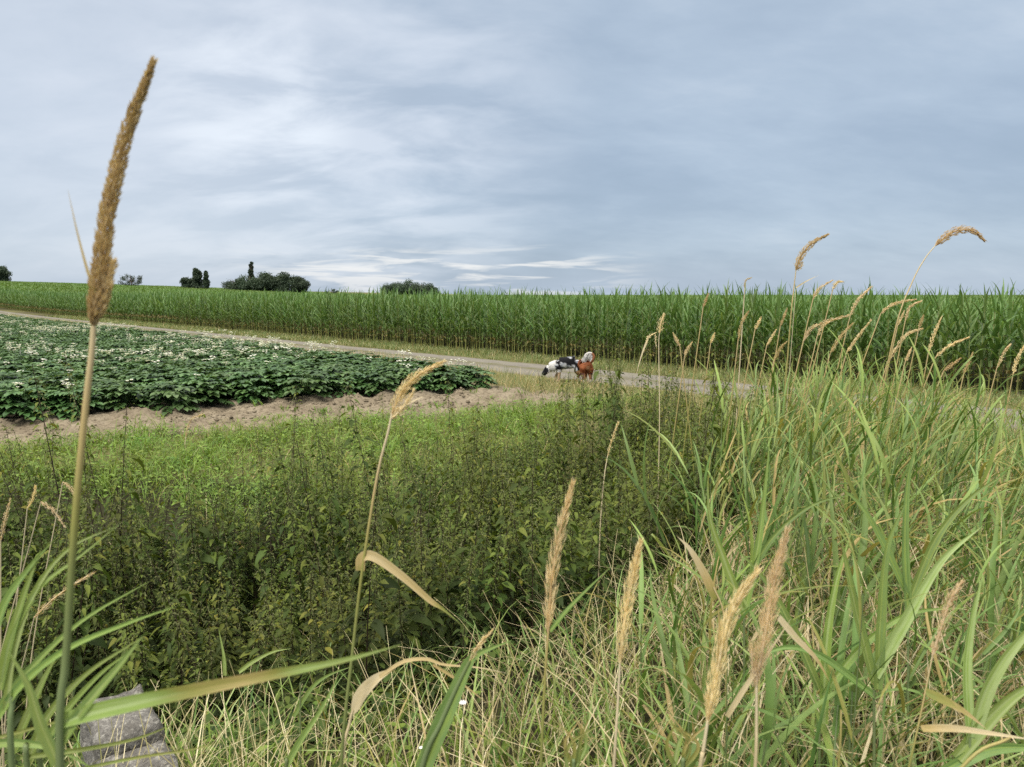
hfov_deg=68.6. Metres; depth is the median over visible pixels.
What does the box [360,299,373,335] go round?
maize plant
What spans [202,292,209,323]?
maize plant
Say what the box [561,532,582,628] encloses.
nettle plant
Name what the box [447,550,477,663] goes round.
nettle plant
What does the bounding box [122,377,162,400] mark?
potato plant
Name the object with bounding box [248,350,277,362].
potato plant
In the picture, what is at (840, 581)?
reed plant
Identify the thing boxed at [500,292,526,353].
maize plant
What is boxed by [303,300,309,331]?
maize plant
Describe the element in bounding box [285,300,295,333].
maize plant
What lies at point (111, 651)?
nettle plant
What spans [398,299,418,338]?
maize plant
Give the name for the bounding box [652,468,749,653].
reed plant
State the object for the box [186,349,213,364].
potato plant
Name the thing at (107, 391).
potato plant
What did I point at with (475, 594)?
nettle plant
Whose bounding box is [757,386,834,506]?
reed plant
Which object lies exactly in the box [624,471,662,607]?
nettle plant
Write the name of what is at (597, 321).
maize plant
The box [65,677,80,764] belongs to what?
nettle plant
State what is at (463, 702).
white flower
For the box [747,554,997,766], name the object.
reed plant
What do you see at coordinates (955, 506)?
reed plant
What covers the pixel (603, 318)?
maize plant
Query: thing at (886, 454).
reed plant
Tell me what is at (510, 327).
maize plant
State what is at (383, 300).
maize plant
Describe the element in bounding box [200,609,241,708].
nettle plant
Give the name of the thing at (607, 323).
maize plant
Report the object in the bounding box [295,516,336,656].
nettle plant
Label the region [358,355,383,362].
potato plant
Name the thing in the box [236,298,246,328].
maize plant
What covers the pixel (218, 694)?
nettle plant
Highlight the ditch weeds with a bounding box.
[0,435,787,766]
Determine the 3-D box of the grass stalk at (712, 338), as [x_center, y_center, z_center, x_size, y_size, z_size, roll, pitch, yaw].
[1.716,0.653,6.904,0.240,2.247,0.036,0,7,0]
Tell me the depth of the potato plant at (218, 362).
18.40 m
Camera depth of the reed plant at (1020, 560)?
3.70 m
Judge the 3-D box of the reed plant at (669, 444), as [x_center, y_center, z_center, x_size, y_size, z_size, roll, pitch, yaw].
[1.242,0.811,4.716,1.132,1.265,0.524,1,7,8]
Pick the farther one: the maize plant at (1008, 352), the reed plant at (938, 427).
the maize plant at (1008, 352)
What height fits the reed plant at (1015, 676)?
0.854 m
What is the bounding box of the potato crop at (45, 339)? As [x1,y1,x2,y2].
[0,313,327,365]
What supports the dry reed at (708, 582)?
on the ground at (484, 393)
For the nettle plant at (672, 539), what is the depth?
6.01 m
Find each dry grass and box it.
[0,626,666,766]
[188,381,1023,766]
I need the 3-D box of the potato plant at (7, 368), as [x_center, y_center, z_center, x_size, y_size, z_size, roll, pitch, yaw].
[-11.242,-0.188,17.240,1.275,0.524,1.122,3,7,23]
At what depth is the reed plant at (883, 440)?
5.34 m
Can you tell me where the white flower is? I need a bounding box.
[460,700,466,766]
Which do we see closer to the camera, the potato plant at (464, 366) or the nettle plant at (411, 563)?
the nettle plant at (411, 563)
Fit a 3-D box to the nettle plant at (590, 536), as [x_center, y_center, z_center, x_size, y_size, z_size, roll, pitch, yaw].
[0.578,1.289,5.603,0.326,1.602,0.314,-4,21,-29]
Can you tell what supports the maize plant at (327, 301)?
on the ground at (484, 393)
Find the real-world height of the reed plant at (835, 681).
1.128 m
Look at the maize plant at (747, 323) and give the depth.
21.19 m
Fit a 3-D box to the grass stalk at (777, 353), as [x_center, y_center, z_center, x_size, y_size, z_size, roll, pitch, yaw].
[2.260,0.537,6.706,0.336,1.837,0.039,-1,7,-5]
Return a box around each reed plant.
[0,524,173,766]
[0,582,147,766]
[0,721,221,766]
[219,632,348,766]
[284,675,338,766]
[415,629,511,766]
[553,532,695,759]
[559,716,612,766]
[601,564,749,732]
[603,590,760,766]
[604,416,719,647]
[614,557,793,747]
[620,576,908,766]
[621,409,773,608]
[625,585,858,766]
[627,466,765,725]
[628,566,739,760]
[629,519,724,743]
[633,546,768,682]
[649,591,816,766]
[652,437,744,621]
[652,453,707,558]
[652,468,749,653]
[653,550,845,762]
[658,446,739,569]
[659,462,736,569]
[660,680,746,766]
[661,713,717,766]
[662,435,758,610]
[666,376,788,634]
[678,527,776,700]
[682,361,770,607]
[682,606,793,766]
[685,465,751,679]
[699,392,808,603]
[701,400,849,665]
[701,519,773,728]
[703,410,748,547]
[703,462,752,626]
[703,575,893,766]
[705,420,804,663]
[707,441,856,766]
[709,427,846,612]
[712,404,780,562]
[712,444,826,697]
[716,394,797,591]
[718,418,779,572]
[718,425,833,613]
[718,432,783,577]
[720,376,827,638]
[720,410,877,664]
[720,422,740,548]
[720,437,822,687]
[721,384,840,569]
[721,689,809,766]
[722,471,809,629]
[725,411,777,551]
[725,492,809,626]
[727,397,807,576]
[728,426,784,548]
[733,402,801,508]
[733,461,884,709]
[735,366,792,526]
[735,528,968,766]
[737,419,800,610]
[738,431,835,548]
[739,454,882,627]
[740,391,786,553]
[740,407,821,556]
[742,570,952,766]
[744,408,777,547]
[746,499,981,766]
[747,404,808,528]
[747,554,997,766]
[748,423,817,581]
[749,395,864,530]
[750,362,826,510]
[750,461,803,615]
[752,367,819,585]
[753,472,826,667]
[753,482,865,607]
[755,379,889,625]
[755,392,871,640]
[756,361,810,524]
[756,491,916,690]
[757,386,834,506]
[757,476,980,766]
[758,364,820,487]
[758,398,842,554]
[758,405,804,555]
[759,466,824,674]
[761,355,840,582]
[761,406,856,613]
[761,413,850,637]
[761,422,878,652]
[762,442,959,749]
[762,464,841,681]
[771,467,891,552]
[772,439,876,680]
[773,381,859,585]
[773,452,888,615]
[773,655,832,766]
[774,459,863,644]
[775,494,832,728]
[776,428,844,563]
[776,525,890,637]
[780,360,870,584]
[780,450,904,733]
[780,454,859,710]
[782,394,842,602]
[785,417,844,482]
[786,362,849,502]
[788,365,904,597]
[788,375,863,521]
[790,467,925,715]
[791,344,893,604]
[791,416,841,538]
[791,421,857,558]
[793,452,913,645]
[798,409,899,546]
[798,428,847,547]
[799,404,877,580]
[807,502,978,766]
[808,330,903,588]
[808,374,857,495]
[808,378,859,505]
[809,384,855,576]
[809,508,996,626]
[810,385,875,514]
[811,429,996,654]
[812,426,979,680]
[813,410,896,621]
[815,479,986,692]
[816,464,947,571]
[817,390,916,553]
[819,410,902,606]
[820,372,922,582]
[821,413,918,566]
[821,420,984,728]
[821,437,926,619]
[823,491,895,697]
[824,361,868,541]
[825,407,923,569]
[827,418,912,538]
[827,433,884,575]
[828,386,898,494]
[829,359,908,549]
[830,388,989,554]
[831,479,1019,757]
[832,382,923,640]
[832,448,920,545]
[833,602,1020,760]
[834,417,969,679]
[835,474,916,646]
[836,429,900,531]
[836,612,938,766]
[837,433,959,606]
[837,439,1009,766]
[841,363,926,528]
[841,441,913,625]
[842,410,944,571]
[842,576,961,754]
[843,360,923,523]
[843,418,929,566]
[848,394,919,525]
[848,395,961,643]
[849,404,919,523]
[850,523,891,602]
[850,641,980,766]
[851,458,963,615]
[853,382,965,592]
[856,406,904,522]
[857,357,928,526]
[857,402,968,564]
[859,404,951,662]
[862,406,1023,641]
[864,540,1017,766]
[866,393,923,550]
[867,422,936,637]
[867,423,924,567]
[867,554,1023,764]
[868,392,975,591]
[871,503,968,626]
[872,395,939,559]
[874,468,995,658]
[875,556,1020,765]
[876,406,972,560]
[876,533,983,716]
[877,582,964,766]
[879,352,971,527]
[879,415,1013,641]
[879,504,1009,670]
[881,424,973,603]
[882,346,979,545]
[884,345,964,575]
[884,394,966,533]
[885,480,1023,659]
[885,521,1021,738]
[887,406,972,543]
[887,508,1023,704]
[889,394,1023,571]
[889,397,946,526]
[892,397,981,676]
[892,495,1021,618]
[895,378,971,556]
[895,486,1010,698]
[897,409,950,571]
[897,633,1023,743]
[899,335,960,548]
[900,392,982,532]
[900,410,991,530]
[901,480,1013,671]
[902,467,1020,647]
[906,539,1022,688]
[909,397,992,573]
[911,378,1008,575]
[911,450,980,545]
[913,453,989,680]
[916,412,994,573]
[918,530,1023,705]
[919,459,1019,691]
[919,600,1023,749]
[920,403,1022,557]
[921,408,988,557]
[921,432,969,574]
[922,482,1023,636]
[923,346,977,590]
[923,434,1023,603]
[923,494,1023,742]
[925,393,997,519]
[925,503,1023,766]
[927,434,995,606]
[931,423,986,585]
[932,513,1023,760]
[933,521,1023,764]
[934,390,989,529]
[937,432,1022,613]
[937,490,1022,676]
[937,554,1021,762]
[938,366,1012,546]
[939,459,1023,600]
[939,540,1021,702]
[940,374,1000,539]
[940,575,1023,766]
[941,412,1022,592]
[942,380,1023,612]
[945,401,1022,529]
[946,532,1023,762]
[949,371,1023,574]
[952,512,1023,649]
[953,476,1023,626]
[954,465,1023,655]
[954,482,986,638]
[954,491,1023,694]
[957,482,1023,615]
[957,518,1023,671]
[959,472,1023,611]
[959,485,1023,595]
[960,386,1023,545]
[960,419,1020,519]
[965,398,1023,639]
[970,431,1010,543]
[972,440,1023,569]
[974,500,1023,636]
[975,527,1021,674]
[977,548,1023,766]
[983,612,1023,679]
[989,478,1023,540]
[992,407,1023,537]
[996,516,1022,596]
[999,528,1023,697]
[1000,497,1023,614]
[1001,426,1023,593]
[1003,442,1023,479]
[1014,554,1023,585]
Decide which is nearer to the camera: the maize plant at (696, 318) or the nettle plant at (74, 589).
the nettle plant at (74, 589)
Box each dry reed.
[343,657,503,762]
[678,537,727,744]
[778,615,841,766]
[921,688,1023,766]
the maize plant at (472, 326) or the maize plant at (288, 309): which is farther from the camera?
the maize plant at (288, 309)
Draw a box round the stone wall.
[80,684,178,766]
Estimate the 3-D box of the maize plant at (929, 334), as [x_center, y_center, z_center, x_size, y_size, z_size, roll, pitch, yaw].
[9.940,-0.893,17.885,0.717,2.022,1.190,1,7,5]
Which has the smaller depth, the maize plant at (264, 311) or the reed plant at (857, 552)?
the reed plant at (857, 552)
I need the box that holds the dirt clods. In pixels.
[0,387,497,448]
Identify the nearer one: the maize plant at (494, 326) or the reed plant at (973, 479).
the reed plant at (973, 479)
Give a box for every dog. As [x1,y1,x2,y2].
[541,356,582,381]
[577,352,594,383]
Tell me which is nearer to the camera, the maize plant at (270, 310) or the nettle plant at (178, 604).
the nettle plant at (178, 604)
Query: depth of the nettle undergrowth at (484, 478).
6.82 m
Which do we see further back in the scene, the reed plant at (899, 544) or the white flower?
the reed plant at (899, 544)
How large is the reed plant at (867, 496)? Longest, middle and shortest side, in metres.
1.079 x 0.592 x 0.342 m
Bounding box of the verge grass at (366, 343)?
[6,314,1023,450]
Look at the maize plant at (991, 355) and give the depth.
16.98 m
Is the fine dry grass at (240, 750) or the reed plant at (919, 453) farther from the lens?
the reed plant at (919, 453)
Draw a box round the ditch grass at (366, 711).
[0,431,827,766]
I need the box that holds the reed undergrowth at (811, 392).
[651,341,1023,547]
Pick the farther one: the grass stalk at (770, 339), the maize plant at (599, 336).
the maize plant at (599, 336)
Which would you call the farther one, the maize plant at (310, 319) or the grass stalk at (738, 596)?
the maize plant at (310, 319)
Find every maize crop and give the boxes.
[0,278,1023,391]
[0,281,1023,329]
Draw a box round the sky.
[0,0,1023,294]
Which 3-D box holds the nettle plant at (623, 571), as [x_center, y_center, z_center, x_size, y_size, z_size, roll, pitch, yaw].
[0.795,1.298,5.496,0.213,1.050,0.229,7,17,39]
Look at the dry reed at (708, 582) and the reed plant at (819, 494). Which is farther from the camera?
the reed plant at (819, 494)
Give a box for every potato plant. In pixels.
[0,356,22,364]
[0,358,21,365]
[0,365,43,371]
[0,372,9,380]
[0,372,22,380]
[0,380,33,397]
[0,382,38,416]
[0,382,55,420]
[0,390,34,409]
[9,366,41,374]
[12,378,56,387]
[16,371,46,378]
[17,351,53,364]
[17,363,59,377]
[21,373,83,404]
[22,371,69,379]
[24,360,63,370]
[27,376,78,402]
[28,377,79,398]
[32,379,92,409]
[32,382,91,413]
[42,360,63,370]
[44,364,85,375]
[47,383,111,421]
[50,350,86,363]
[51,356,83,365]
[58,371,98,378]
[62,352,105,369]
[66,374,104,381]
[69,355,109,372]
[74,359,112,372]
[76,377,105,388]
[83,360,118,371]
[83,378,123,401]
[83,382,127,402]
[90,384,133,405]
[91,381,144,409]
[93,369,127,378]
[95,349,119,360]
[97,379,153,410]
[98,367,123,378]
[99,369,149,376]
[106,357,132,368]
[107,348,139,368]
[109,372,139,382]
[114,371,150,392]
[116,352,144,370]
[119,373,165,395]
[121,358,155,369]
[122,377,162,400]
[128,345,157,363]
[128,351,156,363]
[130,349,154,366]
[131,360,175,376]
[135,381,165,404]
[136,360,172,378]
[137,347,168,366]
[140,354,171,363]
[142,381,202,415]
[143,381,181,403]
[143,381,185,401]
[146,368,172,377]
[148,370,175,382]
[153,369,195,385]
[155,368,186,380]
[156,369,192,384]
[157,359,185,367]
[168,349,200,364]
[168,355,185,368]
[169,353,194,363]
[170,372,205,384]
[174,363,215,374]
[175,363,218,374]
[177,379,210,396]
[179,350,202,365]
[179,375,235,401]
[179,381,234,405]
[181,374,212,395]
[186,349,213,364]
[190,349,217,360]
[194,368,222,377]
[195,348,226,359]
[196,356,232,368]
[199,346,229,361]
[207,370,254,398]
[213,352,235,360]
[215,367,241,371]
[217,362,236,371]
[218,373,277,402]
[220,348,238,356]
[222,372,277,399]
[228,348,257,365]
[228,365,264,373]
[231,347,266,359]
[231,382,274,403]
[232,354,268,368]
[236,350,264,361]
[239,358,265,366]
[240,367,288,395]
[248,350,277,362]
[255,362,286,369]
[262,368,301,394]
[265,372,303,399]
[270,364,294,371]
[272,342,297,357]
[273,350,299,361]
[276,360,299,365]
[277,356,310,367]
[278,377,316,394]
[280,373,332,397]
[292,368,335,385]
[294,355,322,362]
[294,359,321,369]
[295,362,319,369]
[302,362,333,370]
[302,376,338,392]
[310,378,342,393]
[314,341,339,358]
[314,348,342,362]
[315,363,353,379]
[316,374,361,397]
[317,357,347,365]
[318,367,351,377]
[322,366,361,389]
[323,354,346,361]
[324,351,356,362]
[327,358,354,365]
[329,361,354,367]
[334,360,368,369]
[340,354,358,364]
[341,373,369,389]
[343,355,374,363]
[347,372,383,389]
[349,374,389,395]
[351,359,382,367]
[352,367,377,381]
[353,357,379,367]
[357,350,385,360]
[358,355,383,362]
[359,369,383,385]
[360,371,402,393]
[369,357,388,364]
[372,358,397,364]
[372,367,403,383]
[379,360,417,388]
[380,359,403,366]
[387,353,415,366]
[387,364,429,394]
[393,357,422,380]
[403,369,437,391]
[404,356,432,367]
[416,360,444,365]
[417,358,455,385]
[427,359,474,394]
[431,369,467,385]
[451,360,477,380]
[457,363,484,383]
[462,369,497,389]
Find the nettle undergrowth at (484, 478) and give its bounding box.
[0,328,825,664]
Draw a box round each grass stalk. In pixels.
[0,499,10,766]
[0,501,64,652]
[0,572,93,766]
[2,485,36,766]
[7,55,401,766]
[22,482,73,762]
[184,413,203,450]
[339,359,460,766]
[539,477,611,766]
[597,420,619,627]
[612,534,644,766]
[636,313,664,598]
[666,342,692,493]
[672,332,698,549]
[676,293,708,518]
[691,333,714,490]
[698,563,762,766]
[719,311,748,515]
[719,316,761,530]
[725,524,791,766]
[734,329,776,519]
[735,278,749,443]
[746,341,787,520]
[759,308,787,464]
[766,280,843,595]
[768,313,852,508]
[776,233,829,499]
[778,280,832,463]
[779,277,813,509]
[783,321,829,493]
[807,286,872,516]
[818,322,853,398]
[821,319,871,447]
[829,298,916,467]
[859,328,922,465]
[868,347,911,533]
[870,310,904,454]
[874,225,985,435]
[875,300,921,485]
[878,357,960,559]
[888,336,969,498]
[892,315,923,462]
[908,578,964,766]
[914,317,941,430]
[942,352,972,474]
[962,343,1010,513]
[993,346,1023,493]
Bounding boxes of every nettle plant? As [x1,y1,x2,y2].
[0,581,28,727]
[0,598,29,734]
[1,524,53,731]
[1,562,28,723]
[8,574,55,762]
[10,508,45,701]
[14,586,55,739]
[15,586,69,746]
[16,487,82,727]
[18,531,78,659]
[21,649,53,738]
[22,604,58,739]
[24,605,57,712]
[26,601,58,766]
[30,534,93,734]
[32,586,86,708]
[38,601,108,705]
[39,487,110,720]
[42,534,75,720]
[43,546,66,688]
[43,577,74,712]
[48,518,75,622]
[50,485,115,630]
[55,521,86,693]
[56,598,85,696]
[57,534,102,669]
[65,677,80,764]
[69,505,125,670]
[70,522,115,699]
[72,437,102,678]
[73,481,125,656]
[78,510,145,694]
[79,534,117,697]
[80,484,130,667]
[84,540,128,690]
[84,581,111,694]
[90,540,131,684]
[92,568,130,692]
[97,477,158,665]
[102,583,132,692]
[107,595,133,692]
[109,661,135,696]
[110,599,154,693]
[113,557,161,665]
[113,638,140,689]
[114,621,137,689]
[115,557,135,636]
[115,617,187,761]
[116,564,158,671]
[118,606,164,729]
[121,491,152,680]
[126,588,149,688]
[128,612,168,722]
[131,549,156,688]
[135,560,179,674]
[144,541,221,727]
[148,586,204,710]
[156,547,205,683]
[156,582,180,686]
[156,645,198,749]
[158,527,202,722]
[159,605,193,729]
[163,590,212,729]
[164,539,211,718]
[166,622,192,716]
[167,650,195,756]
[175,465,216,650]
[175,556,207,677]
[175,581,203,685]
[176,606,214,730]
[177,627,218,728]
[181,647,222,755]
[189,540,217,637]
[192,484,228,662]
[196,624,216,719]
[199,509,228,599]
[199,560,233,693]
[200,582,254,726]
[200,600,227,752]
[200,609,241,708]
[201,568,232,708]
[202,483,247,659]
[203,641,236,739]
[203,643,236,727]
[208,608,244,762]
[210,599,234,690]
[212,565,245,692]
[215,510,253,658]
[227,569,247,650]
[228,594,260,704]
[232,597,277,720]
[235,638,281,724]
[238,601,269,660]
[238,612,272,726]
[240,582,284,749]
[246,610,272,715]
[248,601,274,705]
[250,499,286,699]
[252,593,278,670]
[254,554,299,710]
[256,571,284,633]
[265,563,299,651]
[266,586,298,688]
[269,606,304,743]
[269,607,295,679]
[270,603,301,665]
[270,632,294,746]
[273,558,312,719]
[273,602,305,731]
[275,623,303,694]
[279,627,298,693]
[282,641,314,732]
[283,526,315,641]
[288,432,347,724]
[292,574,317,675]
[294,573,322,743]
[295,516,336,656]
[296,659,327,721]
[297,646,336,737]
[298,555,322,650]
[302,562,340,676]
[304,563,326,652]
[304,595,346,726]
[305,594,343,735]
[306,532,343,668]
[313,444,353,613]
[316,584,345,734]
[317,552,333,635]
[317,574,334,618]
[320,583,347,728]
[322,503,370,671]
[322,558,365,730]
[323,553,359,680]
[324,592,350,732]
[334,562,387,688]
[338,439,400,713]
[338,542,358,622]
[339,589,364,685]
[341,588,396,718]
[342,587,356,705]
[350,523,376,632]
[358,505,385,625]
[359,550,387,712]
[359,562,384,666]
[363,484,389,622]
[365,588,396,657]
[368,532,396,654]
[368,551,399,667]
[371,517,403,662]
[377,534,402,613]
[378,437,437,646]
[379,565,407,701]
[380,539,434,706]
[386,482,418,631]
[386,531,419,698]
[391,511,428,688]
[391,524,435,701]
[393,520,452,710]
[394,561,411,667]
[396,535,433,695]
[396,550,432,670]
[409,506,435,697]
[409,566,434,687]
[410,505,420,584]
[411,528,447,695]
[414,450,441,689]
[414,518,434,638]
[418,547,437,695]
[423,529,462,687]
[425,515,455,692]
[429,511,470,658]
[431,525,461,662]
[432,552,451,673]
[437,520,460,660]
[442,496,490,673]
[444,487,476,682]
[445,560,485,664]
[447,540,477,648]
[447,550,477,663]
[449,534,460,598]
[451,506,487,629]
[459,550,485,652]
[460,559,486,650]
[462,500,498,680]
[465,501,507,664]
[468,464,529,678]
[474,560,502,670]
[476,557,497,674]
[477,483,489,600]
[479,522,515,675]
[489,559,517,635]
[490,560,510,664]
[491,542,518,653]
[492,454,522,654]
[492,531,543,633]
[495,512,533,661]
[495,600,514,667]
[500,490,540,623]
[500,546,537,635]
[504,497,536,636]
[505,543,541,647]
[508,422,553,650]
[516,486,547,646]
[519,494,548,649]
[519,502,549,637]
[519,571,533,645]
[524,522,569,628]
[526,540,543,614]
[527,536,544,650]
[534,464,570,642]
[536,472,579,631]
[540,482,555,568]
[544,523,584,627]
[546,549,577,640]
[551,476,579,639]
[555,487,588,647]
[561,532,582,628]
[567,526,602,609]
[568,518,594,617]
[575,460,616,611]
[579,512,612,615]
[581,493,609,593]
[581,541,592,601]
[582,501,616,651]
[586,468,630,620]
[588,507,617,591]
[590,478,628,623]
[596,470,623,624]
[610,493,631,597]
[614,493,633,621]
[619,456,645,581]
[622,521,654,591]
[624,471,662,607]
[627,462,671,597]
[632,439,676,620]
[634,511,668,615]
[636,473,655,576]
[637,483,676,571]
[641,456,655,597]
[646,430,687,574]
[646,464,666,589]
[654,520,669,583]
[655,468,694,572]
[658,510,679,578]
[658,513,681,567]
[672,367,726,559]
[672,484,702,576]
[673,498,693,584]
[682,402,708,576]
[688,438,709,563]
[735,464,763,564]
[751,430,778,529]
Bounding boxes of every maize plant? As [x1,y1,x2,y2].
[175,295,183,324]
[176,292,182,324]
[183,296,189,324]
[187,295,193,325]
[194,295,208,324]
[199,293,208,325]
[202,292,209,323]
[204,296,211,326]
[208,291,221,327]
[208,293,215,323]
[209,298,215,326]
[214,293,221,327]
[218,291,225,327]
[223,291,231,328]
[225,293,231,326]
[225,298,236,323]
[228,296,236,329]
[233,295,240,329]
[233,300,240,328]
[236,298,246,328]
[237,299,245,329]
[238,295,245,325]
[242,294,253,325]
[244,290,253,325]
[248,295,253,329]
[249,294,262,329]
[250,292,255,329]
[250,295,263,331]
[253,294,259,328]
[254,295,260,326]
[257,294,270,326]
[259,288,273,327]
[261,295,269,327]
[265,292,272,327]
[268,291,283,332]
[268,294,278,325]
[269,293,281,328]
[271,292,280,330]
[272,297,279,330]
[275,300,284,334]
[277,293,298,331]
[281,298,289,332]
[282,287,296,329]
[284,298,296,329]
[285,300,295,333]
[288,290,302,333]
[289,297,305,332]
[290,294,299,334]
[291,296,302,330]
[291,298,311,334]
[298,297,307,333]
[301,299,314,334]
[303,295,311,335]
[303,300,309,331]
[304,299,313,335]
[305,293,323,336]
[305,294,323,334]
[309,292,324,335]
[309,300,321,335]
[311,294,323,335]
[313,293,324,333]
[321,289,330,335]
[321,290,340,332]
[321,294,338,338]
[321,296,330,331]
[323,293,343,334]
[323,298,329,337]
[329,295,348,331]
[331,294,353,334]
[332,295,340,335]
[332,299,348,338]
[337,287,360,332]
[337,292,354,335]
[339,289,362,331]
[339,301,347,336]
[339,305,356,339]
[347,292,368,339]
[349,290,365,338]
[352,295,360,334]
[353,291,363,338]
[353,299,369,334]
[356,299,363,332]
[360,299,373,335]
[363,293,380,338]
[364,302,371,339]
[366,291,391,334]
[366,296,380,335]
[367,291,378,339]
[373,292,388,341]
[373,299,380,339]
[379,297,388,341]
[381,285,391,339]
[382,291,402,336]
[385,291,397,336]
[387,292,406,342]
[388,292,404,340]
[390,302,399,343]
[392,294,412,342]
[393,295,410,344]
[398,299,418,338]
[399,301,410,343]
[403,293,427,337]
[406,289,419,343]
[407,298,430,345]
[408,295,431,344]
[410,291,418,342]
[415,296,424,344]
[416,292,438,344]
[417,294,430,342]
[423,292,441,338]
[428,292,439,339]
[429,290,456,345]
[429,294,447,345]
[430,300,442,344]
[432,289,439,345]
[435,298,456,346]
[440,303,453,348]
[443,296,461,348]
[444,304,457,348]
[448,290,461,340]
[450,288,463,347]
[455,293,464,347]
[456,289,470,349]
[456,299,470,342]
[462,288,480,347]
[463,292,489,347]
[464,288,480,349]
[469,301,484,348]
[472,288,488,342]
[473,293,493,342]
[477,286,516,343]
[480,292,493,348]
[485,289,504,347]
[487,300,504,351]
[488,295,511,352]
[490,303,507,351]
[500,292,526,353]
[501,299,518,351]
[503,302,514,351]
[508,290,522,352]
[508,303,536,353]
[510,290,537,353]
[510,291,543,352]
[512,302,533,351]
[517,288,551,352]
[530,295,552,355]
[532,295,542,352]
[534,291,557,355]
[537,291,567,353]
[538,291,551,354]
[548,295,582,353]
[549,298,571,353]
[551,298,559,353]
[553,299,569,356]
[558,295,580,355]
[564,288,602,351]
[565,301,594,358]
[567,293,586,356]
[567,295,596,356]
[579,285,618,359]
[582,286,595,351]
[582,293,613,358]
[591,290,626,356]
[592,285,610,360]
[597,294,623,359]
[600,305,633,359]
[606,284,640,361]
[613,305,637,359]
[614,280,657,361]
[616,294,639,361]
[617,286,661,360]
[622,302,653,361]
[632,299,668,359]
[636,279,684,364]
[639,294,662,363]
[648,296,672,365]
[651,299,677,365]
[663,289,677,365]
[665,306,693,365]
[672,289,690,355]
[673,294,712,367]
[680,295,696,367]
[682,288,694,365]
[688,288,708,366]
[690,287,725,368]
[692,291,720,369]
[697,292,729,362]
[706,297,750,370]
[711,280,736,370]
[715,296,756,371]
[727,292,747,370]
[730,298,763,371]
[732,286,767,367]
[739,287,764,369]
[750,306,787,368]
[752,282,789,368]
[759,298,799,366]
[760,295,786,372]
[774,303,814,366]
[775,290,801,370]
[784,285,810,376]
[792,299,837,367]
[793,295,818,371]
[793,310,820,368]
[810,292,843,376]
[813,287,860,376]
[824,288,844,370]
[828,301,861,378]
[844,305,863,370]
[845,283,879,363]
[846,276,884,381]
[853,296,892,381]
[858,292,915,381]
[872,296,910,381]
[880,288,914,369]
[881,301,930,378]
[891,304,938,380]
[906,284,941,386]
[918,306,943,386]
[919,286,955,375]
[928,295,956,388]
[937,286,978,389]
[941,284,1001,391]
[949,296,978,390]
[956,285,1006,385]
[971,281,1021,392]
[974,299,1018,392]
[979,287,1021,391]
[997,303,1023,375]
[1001,295,1023,394]
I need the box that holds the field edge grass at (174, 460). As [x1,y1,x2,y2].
[0,383,899,558]
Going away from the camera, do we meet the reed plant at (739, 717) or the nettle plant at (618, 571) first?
the reed plant at (739, 717)
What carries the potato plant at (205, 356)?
on the ground at (484, 393)
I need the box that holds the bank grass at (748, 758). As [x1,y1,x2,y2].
[262,394,1023,766]
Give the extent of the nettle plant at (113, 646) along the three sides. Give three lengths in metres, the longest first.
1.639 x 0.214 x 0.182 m
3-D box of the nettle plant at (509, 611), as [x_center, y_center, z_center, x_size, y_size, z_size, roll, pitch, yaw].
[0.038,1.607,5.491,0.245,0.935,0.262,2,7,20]
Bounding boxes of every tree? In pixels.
[0,265,12,280]
[117,274,142,285]
[179,277,191,287]
[190,268,202,288]
[202,270,210,288]
[220,277,241,289]
[235,274,256,289]
[247,261,254,289]
[249,271,276,290]
[267,271,298,291]
[291,275,310,291]
[381,283,402,294]
[392,278,420,294]
[408,282,433,294]
[426,287,441,294]
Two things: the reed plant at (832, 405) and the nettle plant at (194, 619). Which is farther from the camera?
the reed plant at (832, 405)
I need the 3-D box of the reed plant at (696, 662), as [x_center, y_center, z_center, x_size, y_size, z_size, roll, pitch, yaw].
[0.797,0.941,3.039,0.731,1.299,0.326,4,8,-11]
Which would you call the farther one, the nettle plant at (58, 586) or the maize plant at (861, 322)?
the maize plant at (861, 322)
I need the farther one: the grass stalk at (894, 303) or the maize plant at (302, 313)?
the maize plant at (302, 313)
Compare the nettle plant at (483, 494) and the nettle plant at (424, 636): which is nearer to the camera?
the nettle plant at (424, 636)
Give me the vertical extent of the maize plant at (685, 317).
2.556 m
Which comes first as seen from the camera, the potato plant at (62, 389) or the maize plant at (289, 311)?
the potato plant at (62, 389)
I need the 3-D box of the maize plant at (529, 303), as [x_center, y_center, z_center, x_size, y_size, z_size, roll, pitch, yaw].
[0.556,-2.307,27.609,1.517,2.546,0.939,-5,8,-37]
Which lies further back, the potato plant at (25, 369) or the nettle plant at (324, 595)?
the potato plant at (25, 369)
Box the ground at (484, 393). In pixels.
[0,291,1023,766]
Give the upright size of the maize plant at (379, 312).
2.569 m
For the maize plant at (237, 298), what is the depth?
46.47 m
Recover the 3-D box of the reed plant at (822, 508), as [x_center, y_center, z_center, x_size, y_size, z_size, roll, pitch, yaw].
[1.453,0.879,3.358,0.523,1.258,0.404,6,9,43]
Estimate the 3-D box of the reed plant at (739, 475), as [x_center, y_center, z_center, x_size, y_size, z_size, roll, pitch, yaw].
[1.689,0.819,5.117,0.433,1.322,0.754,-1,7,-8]
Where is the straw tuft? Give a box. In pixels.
[657,375,833,452]
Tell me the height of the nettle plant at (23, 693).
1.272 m
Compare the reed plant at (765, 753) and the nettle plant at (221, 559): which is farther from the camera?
the nettle plant at (221, 559)
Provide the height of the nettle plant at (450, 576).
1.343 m
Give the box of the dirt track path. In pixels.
[0,311,1023,429]
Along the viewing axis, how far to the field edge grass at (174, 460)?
10.41 m
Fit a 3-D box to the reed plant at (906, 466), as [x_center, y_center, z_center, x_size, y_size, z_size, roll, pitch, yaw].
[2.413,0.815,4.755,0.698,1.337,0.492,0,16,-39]

